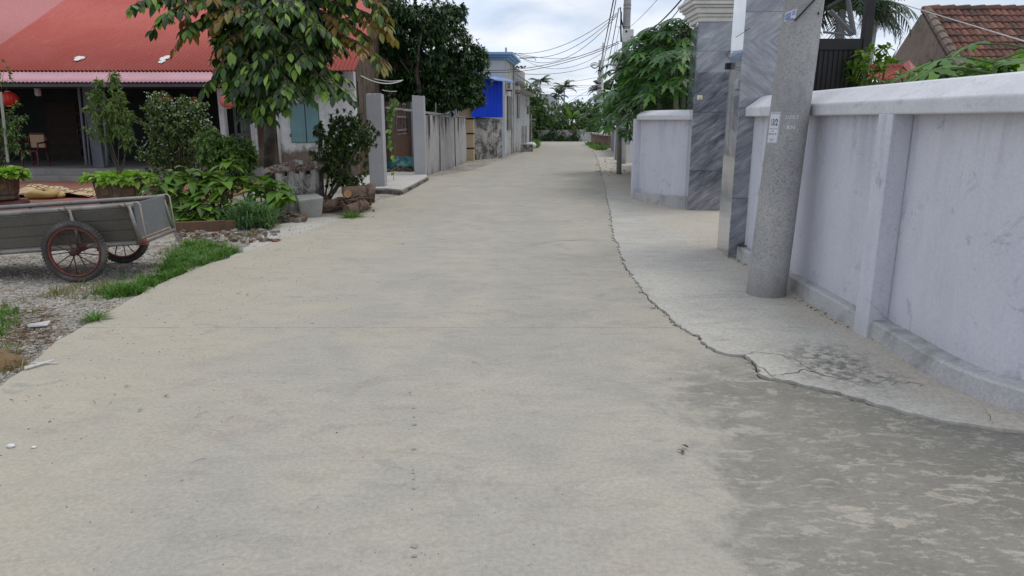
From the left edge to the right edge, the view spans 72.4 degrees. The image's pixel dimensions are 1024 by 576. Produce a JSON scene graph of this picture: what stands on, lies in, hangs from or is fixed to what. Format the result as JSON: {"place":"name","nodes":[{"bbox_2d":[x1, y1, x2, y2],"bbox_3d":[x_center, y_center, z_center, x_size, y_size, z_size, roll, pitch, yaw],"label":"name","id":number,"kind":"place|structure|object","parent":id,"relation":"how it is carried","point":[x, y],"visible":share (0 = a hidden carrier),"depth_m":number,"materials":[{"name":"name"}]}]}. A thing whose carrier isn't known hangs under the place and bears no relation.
{"place":"outdoors","nodes":[
{"label":"outdoors","id":0,"kind":"place"},
{"bbox_2d":[0,181,263,210],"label":"patio","id":1,"kind":"structure","parent":0,"point":[72,185],"depth_m":15.08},
{"bbox_2d":[0,175,29,204],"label":"planter pot","id":2,"kind":"object","parent":1,"relation":"on","point":[9,191],"visible":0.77,"depth_m":12.43,"materials":[{"name":"wood"}]},
{"bbox_2d":[0,59,30,167],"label":"potted shrub","id":3,"kind":"object","parent":2,"relation":"in","point":[11,126],"visible":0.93,"depth_m":12.29,"materials":[{"name":"green plant"}]},
{"bbox_2d":[0,92,8,161],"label":"support stake","id":4,"kind":"object","parent":3,"relation":"attached to","point":[4,126],"visible":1,"depth_m":12.06,"materials":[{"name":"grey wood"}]},
{"bbox_2d":[0,165,32,181],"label":"lettuce bed","id":5,"kind":"object","parent":2,"relation":"in","point":[12,172],"visible":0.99,"depth_m":12.37,"materials":[{"name":"green plant"}]},
{"bbox_2d":[24,188,58,198],"bbox_3d":[-9.078,-1.821,13.502,0.599,0.206,0.358,0,13,0],"label":"grain sack","id":6,"kind":"object","parent":1,"relation":"on","point":[41,194],"visible":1,"depth_m":13.38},
{"bbox_2d":[18,184,95,196],"bbox_3d":[-9.263,-1.991,14.126,2.049,0.236,1.100,0,13,0],"label":"drying cloth","id":7,"kind":"object","parent":1,"relation":"on","point":[88,192],"visible":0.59,"depth_m":14.00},
{"bbox_2d":[89,176,145,203],"bbox_3d":[-6.865,-1.696,12.294,0.979,0.560,0.733,0,13,0],"label":"planter pot","id":8,"kind":"object","parent":1,"relation":"on","point":[113,191],"visible":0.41,"depth_m":12.05,"materials":[{"name":"wood"}]},
{"bbox_2d":[82,70,143,175],"bbox_3d":[-6.874,-2.795,12.022,0.840,1.832,0.846,10,16,35],"label":"potted tree","id":9,"kind":"object","parent":8,"relation":"in","point":[108,113],"visible":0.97,"depth_m":11.95,"materials":[{"name":"green plant"}]},
{"bbox_2d":[102,96,108,165],"bbox_3d":[-6.976,-2.686,12.005,0.132,1.175,0.042,0,13,0],"label":"support stake","id":10,"kind":"object","parent":9,"relation":"attached to","point":[105,141],"visible":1,"depth_m":12.03,"materials":[{"name":"wood"}]},
{"bbox_2d":[76,170,156,189],"bbox_3d":[-6.888,-1.859,12.252,1.313,0.439,1.057,0,13,0],"label":"lettuce bed","id":11,"kind":"object","parent":8,"relation":"in","point":[125,177],"visible":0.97,"depth_m":11.96,"materials":[{"name":"green plant"}]},
{"bbox_2d":[134,90,222,188],"bbox_3d":[-6.670,-2.874,13.967,1.878,2.088,1.221,0,13,0],"label":"flowering shrub","id":12,"kind":"object","parent":1,"relation":"on","point":[163,145],"visible":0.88,"depth_m":13.73,"materials":[{"name":"green plant"}]},
{"bbox_2d":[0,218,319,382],"bbox_3d":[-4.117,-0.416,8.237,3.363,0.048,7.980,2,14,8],"label":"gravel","id":13,"kind":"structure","parent":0,"point":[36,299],"depth_m":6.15,"materials":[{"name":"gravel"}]},
{"bbox_2d":[27,321,49,326],"bbox_3d":[-3.548,0.272,5.244,0.067,0.046,0.160,12,18,42],"label":"plaster chip","id":14,"kind":"object","parent":13,"relation":"on","point":[44,323],"visible":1,"depth_m":5.22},
{"bbox_2d":[0,194,176,282],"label":"handcart","id":15,"kind":"object","parent":13,"relation":"on","point":[78,228],"visible":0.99,"depth_m":6.71,"materials":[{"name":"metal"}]},
{"bbox_2d":[70,308,114,322],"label":"grass tuft","id":16,"kind":"object","parent":13,"relation":"on","point":[94,317],"visible":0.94,"depth_m":5.42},
{"bbox_2d":[0,122,632,385],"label":"ground","id":17,"kind":"structure","parent":0,"point":[471,165],"depth_m":7.42,"materials":[{"name":"soil"}]},
{"bbox_2d":[0,349,28,372],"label":"earth mound","id":18,"kind":"object","parent":17,"relation":"on","point":[7,355],"visible":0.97,"depth_m":4.39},
{"bbox_2d":[142,186,184,204],"bbox_3d":[-5.569,-1.530,11.210,0.581,0.525,0.481,-4,14,-17],"label":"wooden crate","id":19,"kind":"object","parent":17,"relation":"on","point":[157,193],"visible":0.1,"depth_m":11.03,"materials":[{"name":"brown wood"}]},
{"bbox_2d":[138,165,208,225],"bbox_3d":[-5.085,-1.311,10.594,1.112,1.053,1.178,-4,14,-15],"label":"broad leaved plant","id":20,"kind":"object","parent":17,"relation":"on","point":[169,183],"visible":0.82,"depth_m":10.60,"materials":[{"name":"green plant"}]},
{"bbox_2d":[0,0,410,180],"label":"house","id":21,"kind":"structure","parent":17,"relation":"on","point":[62,54],"depth_m":18.75,"materials":[{"name":"paint"}]},
{"bbox_2d":[2,83,19,106],"bbox_3d":[-12.219,-4.681,16.976,0.426,0.541,0.426,0,13,0],"label":"paper lantern","id":22,"kind":"object","parent":21,"relation":"hanging from","point":[11,97],"visible":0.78,"depth_m":16.89,"materials":[{"name":"paper"}]},
{"bbox_2d":[19,133,50,166],"bbox_3d":[-12.683,-3.670,18.568,0.540,0.874,0.488,0,13,0],"label":"plastic chair","id":23,"kind":"object","parent":21,"relation":"on","point":[37,141],"visible":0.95,"depth_m":18.69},
{"bbox_2d":[43,101,84,159],"bbox_3d":[-13.685,-4.799,21.388,1.056,1.750,0.145,0,13,0],"label":"door","id":24,"kind":"structure","parent":21,"relation":"in","point":[62,118],"depth_m":21.35,"materials":[{"name":"brown wood"}]},
{"bbox_2d":[219,95,234,108],"bbox_3d":[-6.863,-4.590,16.895,0.386,0.503,0.386,0,13,0],"label":"paper lantern","id":25,"kind":"object","parent":21,"relation":"hanging from","point":[229,105],"visible":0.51,"depth_m":16.79,"materials":[{"name":"paper"}]},
{"bbox_2d":[233,104,251,150],"bbox_3d":[-7.084,-4.345,18.425,0.448,2.150,0.070,0,13,0],"label":"window","id":26,"kind":"structure","parent":21,"relation":"in","point":[246,132],"depth_m":18.45,"materials":[{"name":"grey paint"}]},
{"bbox_2d":[175,220,236,232],"bbox_3d":[-4.278,-0.856,9.781,0.804,0.160,0.060,-4,14,-18],"label":"timber edging","id":27,"kind":"object","parent":17,"relation":"on","point":[208,226],"visible":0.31,"depth_m":9.76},
{"bbox_2d":[179,155,245,220],"bbox_3d":[-4.593,-1.392,10.784,0.934,1.251,1.434,0,13,0],"label":"broad leaved plant","id":28,"kind":"object","parent":17,"relation":"on","point":[208,182],"visible":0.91,"depth_m":10.59,"materials":[{"name":"green plant"}]},
{"bbox_2d":[192,128,264,207],"bbox_3d":[-4.858,-2.063,12.064,1.201,1.393,0.905,0,13,0],"label":"leafy bush","id":29,"kind":"object","parent":17,"relation":"on","point":[212,151],"visible":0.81,"depth_m":11.85,"materials":[{"name":"green plant"}]},
{"bbox_2d":[174,203,307,243],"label":"broken stones","id":30,"kind":"object","parent":17,"relation":"on","point":[295,216],"visible":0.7,"depth_m":9.44,"materials":[{"name":"stone"}]},
{"bbox_2d":[210,194,287,230],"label":"tall grass","id":31,"kind":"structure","parent":17,"relation":"on","point":[251,214],"depth_m":9.94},
{"bbox_2d":[220,174,300,223],"bbox_3d":[-3.853,-1.280,10.785,1.408,0.925,1.161,0,13,0],"label":"broad leaved plant","id":32,"kind":"object","parent":17,"relation":"on","point":[283,197],"visible":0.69,"depth_m":10.64,"materials":[{"name":"green plant"}]},
{"bbox_2d":[126,0,398,192],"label":"garden tree","id":33,"kind":"object","parent":17,"relation":"on","point":[276,56],"visible":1,"depth_m":11.39,"materials":[{"name":"green plant"}]},
{"bbox_2d":[230,216,346,257],"bbox_3d":[-3.029,-0.957,10.619,0.755,0.084,5.999,2,14,9],"label":"concrete strip","id":34,"kind":"object","parent":17,"relation":"on","point":[312,222],"visible":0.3,"depth_m":10.09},
{"bbox_2d":[322,197,346,212],"bbox_3d":[-2.930,-1.425,11.895,0.770,0.313,0.247,-7,15,-27],"label":"log","id":35,"kind":"object","parent":34,"relation":"on","point":[328,202],"visible":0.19,"depth_m":11.76,"materials":[{"name":"brown wood"}]},
{"bbox_2d":[341,186,351,197],"bbox_3d":[-2.774,-1.602,11.742,0.162,0.172,0.524,-4,14,-18],"label":"cut log","id":36,"kind":"object","parent":35,"relation":"on","point":[346,192],"visible":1,"depth_m":11.51,"materials":[{"name":"brown wood"}]},
{"bbox_2d":[345,183,375,203],"bbox_3d":[-2.585,-1.602,11.953,0.531,0.366,0.335,-3,14,-13],"label":"cut log","id":37,"kind":"object","parent":35,"relation":"on","point":[370,188],"visible":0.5,"depth_m":11.84,"materials":[{"name":"brown wood"}]},
{"bbox_2d":[343,200,368,214],"bbox_3d":[-2.574,-1.336,11.569,0.193,0.211,0.476,7,15,28],"label":"cut log","id":38,"kind":"object","parent":34,"relation":"on","point":[355,206],"visible":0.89,"depth_m":11.46,"materials":[{"name":"brown wood"}]},
{"bbox_2d":[275,169,324,215],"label":"broken wall","id":39,"kind":"structure","parent":17,"relation":"on","point":[307,182],"depth_m":11.73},
{"bbox_2d":[261,157,324,174],"bbox_3d":[-3.633,-2.055,11.746,0.404,0.258,1.876,4,14,17],"label":"rubble","id":40,"kind":"object","parent":39,"relation":"on","point":[298,164],"visible":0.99,"depth_m":11.55,"materials":[{"name":"stone"}]},
{"bbox_2d":[0,139,608,337],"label":"grass","id":41,"kind":"structure","parent":17,"relation":"on","point":[183,257],"depth_m":7.25,"materials":[{"name":"plant"}]},
{"bbox_2d":[0,172,611,375],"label":"dry grass","id":42,"kind":"structure","parent":17,"relation":"on","point":[57,293],"depth_m":6.19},
{"bbox_2d":[296,193,322,216],"bbox_3d":[-3.297,-1.332,11.366,0.388,0.360,0.512,-7,15,-25],"label":"cement block","id":43,"kind":"object","parent":17,"relation":"on","point":[310,205],"depth_m":11.20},
{"bbox_2d":[308,108,380,199],"bbox_3d":[-2.936,-2.313,12.441,1.338,1.717,0.904,0,13,0],"label":"garden shrub","id":44,"kind":"object","parent":17,"relation":"on","point":[341,151],"visible":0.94,"depth_m":12.24,"materials":[{"name":"green plant"}]},
{"bbox_2d":[315,101,411,156],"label":"brick outbuilding","id":45,"kind":"structure","parent":17,"relation":"on","point":[404,133],"depth_m":27.94,"materials":[{"name":"paint"}]},
{"bbox_2d":[358,174,428,194],"bbox_3d":[-3.069,-2.555,17.107,1.872,0.144,5.428,0,13,0],"label":"slab base","id":46,"kind":"object","parent":17,"relation":"on","point":[394,192],"visible":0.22,"depth_m":14.81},
{"bbox_2d":[356,171,426,190],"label":"alley slab","id":47,"kind":"structure","parent":46,"relation":"on","point":[402,180],"depth_m":16.66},
{"bbox_2d":[366,93,386,185],"bbox_3d":[-2.918,-3.191,15.116,0.321,1.950,0.340,0,13,0],"label":"concrete post","id":48,"kind":"object","parent":47,"relation":"on","point":[377,155],"visible":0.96,"depth_m":15.00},
{"bbox_2d":[385,98,398,178],"bbox_3d":[-2.783,-3.465,16.358,0.334,1.904,0.189,0,13,0],"label":"climbing vine","id":49,"kind":"object","parent":47,"relation":"on","point":[391,113],"visible":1,"depth_m":16.26,"materials":[{"name":"green plant"}]},
{"bbox_2d":[387,161,413,170],"bbox_3d":[-3.388,-3.745,21.323,0.891,0.131,4.235,-2,14,-8],"label":"rubble","id":50,"kind":"object","parent":47,"relation":"on","point":[405,168],"visible":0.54,"depth_m":19.95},
{"bbox_2d":[387,156,413,168],"bbox_3d":[-3.258,-3.804,21.101,1.364,0.340,1.073,0,13,0],"label":"tarpaulin","id":51,"kind":"object","parent":50,"relation":"on","point":[404,161],"visible":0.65,"depth_m":20.87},
{"bbox_2d":[412,95,426,173],"bbox_3d":[-2.435,-4.029,18.456,0.296,2.020,0.340,0,13,0],"label":"concrete post","id":52,"kind":"object","parent":47,"relation":"on","point":[419,134],"visible":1,"depth_m":18.30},
{"bbox_2d":[376,0,492,117],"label":"garden tree","id":53,"kind":"object","parent":17,"relation":"on","point":[451,66],"visible":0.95,"depth_m":21.61,"materials":[{"name":"green plant"}]},
{"bbox_2d":[0,160,872,461],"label":"leaf litter","id":54,"kind":"object","parent":17,"relation":"on","point":[26,334],"visible":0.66,"depth_m":5.10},
{"bbox_2d":[425,115,466,175],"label":"old wall","id":55,"kind":"structure","parent":17,"relation":"on","point":[445,143],"depth_m":21.84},
{"bbox_2d":[384,103,466,117],"bbox_3d":[-2.564,-5.618,22.137,1.157,0.474,6.495,2,14,7],"label":"wire trellis","id":56,"kind":"object","parent":55,"relation":"on","point":[431,112],"visible":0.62,"depth_m":20.97,"materials":[{"name":"grey metal"}]},
{"bbox_2d":[0,206,900,569],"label":"grit","id":57,"kind":"object","parent":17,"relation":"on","point":[390,432],"visible":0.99,"depth_m":4.52,"materials":[{"name":"gravel"}]},
{"bbox_2d":[459,108,474,160],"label":"gate pillar","id":58,"kind":"structure","parent":17,"relation":"on","point":[470,146],"depth_m":26.48,"materials":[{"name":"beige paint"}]},
{"bbox_2d":[411,48,535,156],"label":"house","id":59,"kind":"structure","parent":17,"relation":"on","point":[505,61],"depth_m":29.58,"materials":[{"name":"paint"}]},
{"bbox_2d":[507,96,510,129],"bbox_3d":[-0.136,-7.606,30.457,0.088,1.417,1.056,1,14,6],"label":"window","id":60,"kind":"structure","parent":59,"relation":"in","point":[508,97],"depth_m":30.13,"materials":[{"name":"grey paint"}]},
{"bbox_2d":[456,115,501,159],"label":"old wall","id":61,"kind":"structure","parent":17,"relation":"on","point":[488,137],"depth_m":27.88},
{"bbox_2d":[471,75,514,116],"bbox_3d":[-0.727,-7.449,27.133,0.585,1.619,2.961,6,15,22],"label":"sheet fence","id":62,"kind":"object","parent":61,"relation":"on","point":[494,101],"visible":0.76,"depth_m":27.59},
{"bbox_2d":[528,75,553,93],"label":"areca palm","id":63,"kind":"object","parent":17,"relation":"on","point":[540,81],"visible":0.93,"depth_m":74.70,"materials":[{"name":"green plant"}]},
{"bbox_2d":[525,82,557,135],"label":"tree","id":64,"kind":"object","parent":17,"relation":"on","point":[537,111],"visible":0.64,"depth_m":50.08,"materials":[{"name":"green plant"}]},
{"bbox_2d":[538,94,559,128],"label":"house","id":65,"kind":"structure","parent":17,"relation":"on","point":[551,98],"depth_m":73.08,"materials":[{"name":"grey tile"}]},
{"bbox_2d":[533,128,580,141],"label":"hedge creeper","id":66,"kind":"object","parent":17,"relation":"on","point":[544,137],"visible":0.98,"depth_m":50.20,"materials":[{"name":"green plant"}]},
{"bbox_2d":[547,100,579,129],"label":"tree","id":67,"kind":"object","parent":17,"relation":"on","point":[563,121],"visible":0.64,"depth_m":52.73,"materials":[{"name":"green plant"}]},
{"bbox_2d":[554,80,576,103],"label":"areca palm","id":68,"kind":"object","parent":17,"relation":"on","point":[561,86],"visible":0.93,"depth_m":74.89,"materials":[{"name":"green plant"}]},
{"bbox_2d":[564,105,589,122],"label":"banana plant","id":69,"kind":"object","parent":17,"relation":"on","point":[571,116],"visible":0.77,"depth_m":52.75,"materials":[{"name":"green plant"}]},
{"bbox_2d":[561,98,600,132],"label":"tree","id":70,"kind":"object","parent":17,"relation":"on","point":[581,124],"visible":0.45,"depth_m":53.60,"materials":[{"name":"green plant"}]},
{"bbox_2d":[590,60,601,122],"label":"utility pole","id":71,"kind":"object","parent":17,"relation":"on","point":[599,87],"visible":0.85,"depth_m":53.62,"materials":[{"name":"concrete"}]},
{"bbox_2d":[587,132,610,147],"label":"brick wall","id":72,"kind":"structure","parent":17,"relation":"on","point":[604,138],"depth_m":39.81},
{"bbox_2d":[588,78,613,95],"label":"areca palm","id":73,"kind":"object","parent":17,"relation":"on","point":[592,90],"visible":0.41,"depth_m":57.67,"materials":[{"name":"green plant"}]},
{"bbox_2d":[626,135,632,161],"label":"white wall","id":74,"kind":"structure","parent":17,"relation":"on","point":[629,153],"depth_m":25.15,"materials":[{"name":"paint"}]},
{"bbox_2d":[856,15,899,80],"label":"areca palm","id":75,"kind":"object","parent":17,"relation":"on","point":[875,28],"visible":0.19,"depth_m":22.66,"materials":[{"name":"green plant"}]},
{"bbox_2d":[867,60,915,84],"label":"red shed","id":76,"kind":"structure","parent":17,"relation":"on","point":[908,65],"depth_m":12.43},
{"bbox_2d":[0,141,1023,575],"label":"road","id":77,"kind":"structure","parent":0,"point":[588,393],"depth_m":3.42,"materials":[{"name":"concrete"}]},
{"bbox_2d":[24,359,58,369],"bbox_3d":[-2.962,0.475,4.396,0.184,0.021,0.108,-11,17,-39],"label":"split stick","id":78,"kind":"object","parent":77,"relation":"on","point":[35,364],"visible":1,"depth_m":4.39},
{"bbox_2d":[318,192,374,212],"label":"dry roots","id":79,"kind":"object","parent":77,"relation":"on","point":[351,199],"visible":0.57,"depth_m":11.65,"materials":[{"name":"brown plant"}]},
{"bbox_2d":[334,209,367,218],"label":"grass tuft","id":80,"kind":"object","parent":77,"relation":"on","point":[351,215],"visible":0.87,"depth_m":11.11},
{"bbox_2d":[521,144,532,151],"bbox_3d":[0.722,-6.905,34.472,0.585,0.380,0.700,0,13,0],"label":"stone trough","id":81,"kind":"object","parent":77,"relation":"on","point":[526,147],"visible":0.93,"depth_m":34.14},
{"bbox_2d":[532,130,590,140],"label":"wall","id":82,"kind":"structure","parent":77,"relation":"on","point":[586,136],"depth_m":50.40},
{"bbox_2d":[600,42,603,132],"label":"pipe pole","id":83,"kind":"object","parent":77,"relation":"on","point":[602,76],"visible":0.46,"depth_m":50.71,"materials":[{"name":"metal"}]},
{"bbox_2d":[515,66,543,151],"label":"house","id":84,"kind":"structure","parent":0,"point":[522,102],"depth_m":36.64,"materials":[{"name":"grey paint"}]},
{"bbox_2d":[402,0,1023,121],"label":"sky","id":85,"kind":"structure","parent":0,"point":[518,26],"materials":[{"name":"white"}]},
{"bbox_2d":[592,148,1023,433],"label":"pavement","id":86,"kind":"structure","parent":0,"point":[688,275],"depth_m":5.26,"materials":[{"name":"concrete"}]},
{"bbox_2d":[576,92,634,173],"bbox_3d":[2.900,-4.327,19.511,2.331,2.311,2.232,0,13,0],"label":"papaya tree","id":87,"kind":"object","parent":86,"relation":"on","point":[606,127],"visible":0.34,"depth_m":19.46,"materials":[{"name":"green plant"}]},
{"bbox_2d":[613,52,620,159],"bbox_3d":[3.928,-6.733,26.088,0.411,3.918,0.102,0,13,0],"label":"utility pole","id":88,"kind":"object","parent":86,"relation":"on","point":[614,68],"visible":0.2,"depth_m":26.33,"materials":[{"name":"grey concrete"}]},
{"bbox_2d":[596,78,654,126],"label":"papaya tree","id":89,"kind":"object","parent":86,"relation":"on","point":[612,93],"visible":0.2,"depth_m":16.61,"materials":[{"name":"green plant"}]},
{"bbox_2d":[618,0,633,163],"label":"utility pole","id":90,"kind":"object","parent":86,"relation":"on","point":[626,33],"visible":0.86,"depth_m":23.32,"materials":[{"name":"concrete"}]},
{"bbox_2d":[473,43,618,72],"bbox_3d":[0.977,-8.464,26.043,7.375,0.714,0.020,13,19,43],"label":"overhead cable","id":91,"kind":"object","parent":90,"relation":"attached to","point":[552,65],"visible":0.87,"depth_m":25.64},
{"bbox_2d":[486,42,617,70],"bbox_3d":[0.976,-8.530,26.027,7.373,0.681,0.020,13,19,43],"label":"overhead cable","id":92,"kind":"object","parent":90,"relation":"attached to","point":[551,63],"visible":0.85,"depth_m":25.61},
{"bbox_2d":[595,42,680,112],"bbox_3d":[2.875,-3.728,15.299,2.026,3.116,2.080,12,18,40],"label":"papaya tree","id":93,"kind":"object","parent":86,"relation":"on","point":[629,88],"visible":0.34,"depth_m":14.79,"materials":[{"name":"green plant"}]},
{"bbox_2d":[601,27,688,119],"bbox_3d":[3.600,-4.662,17.933,2.169,3.697,6.300,0,13,0],"label":"shade bush","id":94,"kind":"object","parent":86,"relation":"on","point":[635,107],"visible":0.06,"depth_m":17.57,"materials":[{"name":"green plant"}]},
{"bbox_2d":[610,25,690,109],"bbox_3d":[3.051,-3.663,14.549,2.238,3.338,2.060,0,13,0],"label":"papaya tree","id":95,"kind":"object","parent":86,"relation":"on","point":[641,36],"visible":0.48,"depth_m":13.86,"materials":[{"name":"green plant"}]},
{"bbox_2d":[616,84,687,130],"bbox_3d":[3.165,-3.165,14.873,2.053,2.222,2.013,-6,15,-24],"label":"papaya tree","id":96,"kind":"object","parent":86,"relation":"on","point":[651,105],"visible":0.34,"depth_m":14.57,"materials":[{"name":"green plant"}]},
{"bbox_2d":[620,47,690,110],"bbox_3d":[3.066,-3.207,13.662,1.950,2.861,1.917,-7,15,-26],"label":"papaya tree","id":97,"kind":"object","parent":86,"relation":"on","point":[674,80],"visible":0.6,"depth_m":12.97,"materials":[{"name":"green plant"}]},
{"bbox_2d":[630,110,689,207],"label":"boundary wall","id":98,"kind":"structure","parent":86,"relation":"on","point":[659,155],"depth_m":12.46,"materials":[{"name":"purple paint"}]},
{"bbox_2d":[639,15,691,109],"bbox_3d":[3.425,-3.667,14.164,1.843,3.525,1.676,0,13,0],"label":"papaya tree","id":99,"kind":"object","parent":86,"relation":"on","point":[684,39],"visible":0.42,"depth_m":13.56,"materials":[{"name":"green plant"}]},
{"bbox_2d":[678,0,733,210],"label":"gate pillar","id":100,"kind":"structure","parent":86,"relation":"on","point":[710,22],"depth_m":11.45,"materials":[{"name":"grey stone"}]},
{"bbox_2d":[717,0,783,257],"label":"gate pillar","id":101,"kind":"structure","parent":86,"relation":"on","point":[750,66],"depth_m":7.45,"materials":[{"name":"grey stone"}]},
{"bbox_2d":[746,0,824,297],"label":"utility pole","id":102,"kind":"object","parent":86,"relation":"on","point":[785,143],"visible":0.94,"depth_m":5.75,"materials":[{"name":"concrete"}]},
{"bbox_2d":[813,0,875,90],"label":"metal gate","id":103,"kind":"structure","parent":86,"relation":"on","point":[834,56],"depth_m":8.29,"materials":[{"name":"metal"}]},
{"bbox_2d":[844,42,894,87],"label":"garden weeds","id":104,"kind":"object","parent":86,"relation":"on","point":[865,66],"visible":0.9,"depth_m":7.97,"materials":[{"name":"green plant"}]},
{"bbox_2d":[820,0,921,48],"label":"areca palm","id":105,"kind":"object","parent":86,"relation":"on","point":[883,9],"visible":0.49,"depth_m":12.87,"materials":[{"name":"green plant"}]},
{"bbox_2d":[736,71,1023,413],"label":"boundary wall","id":106,"kind":"structure","parent":86,"relation":"on","point":[908,243],"depth_m":4.43,"materials":[{"name":"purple paint"}]},
{"bbox_2d":[886,56,1012,83],"bbox_3d":[4.425,-1.308,7.325,1.651,2.126,1.557,0,13,0],"label":"papaya tree","id":107,"kind":"object","parent":86,"relation":"on","point":[962,64],"visible":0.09,"depth_m":7.20,"materials":[{"name":"green plant"}]},
{"bbox_2d":[887,56,1019,83],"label":"garden weeds","id":108,"kind":"object","parent":86,"relation":"on","point":[981,67],"visible":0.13,"depth_m":6.14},
{"bbox_2d":[890,51,1023,83],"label":"papaya tree","id":109,"kind":"object","parent":86,"relation":"on","point":[929,66],"visible":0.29,"depth_m":5.82,"materials":[{"name":"green plant"}]},
{"bbox_2d":[946,41,1023,76],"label":"papaya tree","id":110,"kind":"object","parent":86,"relation":"on","point":[973,46],"visible":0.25,"depth_m":6.90,"materials":[{"name":"green plant"}]},
{"bbox_2d":[882,49,909,81],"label":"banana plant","id":111,"kind":"object","parent":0,"point":[894,61],"visible":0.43,"depth_m":16.11,"materials":[{"name":"green plant"}]},
{"bbox_2d":[879,4,1023,81],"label":"tiled house","id":112,"kind":"structure","parent":0,"point":[938,37],"depth_m":16.34,"materials":[{"name":"tile"}]},
{"bbox_2d":[889,0,1023,41],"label":"pale cord","id":113,"kind":"object","parent":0,"point":[961,22],"visible":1,"depth_m":5.46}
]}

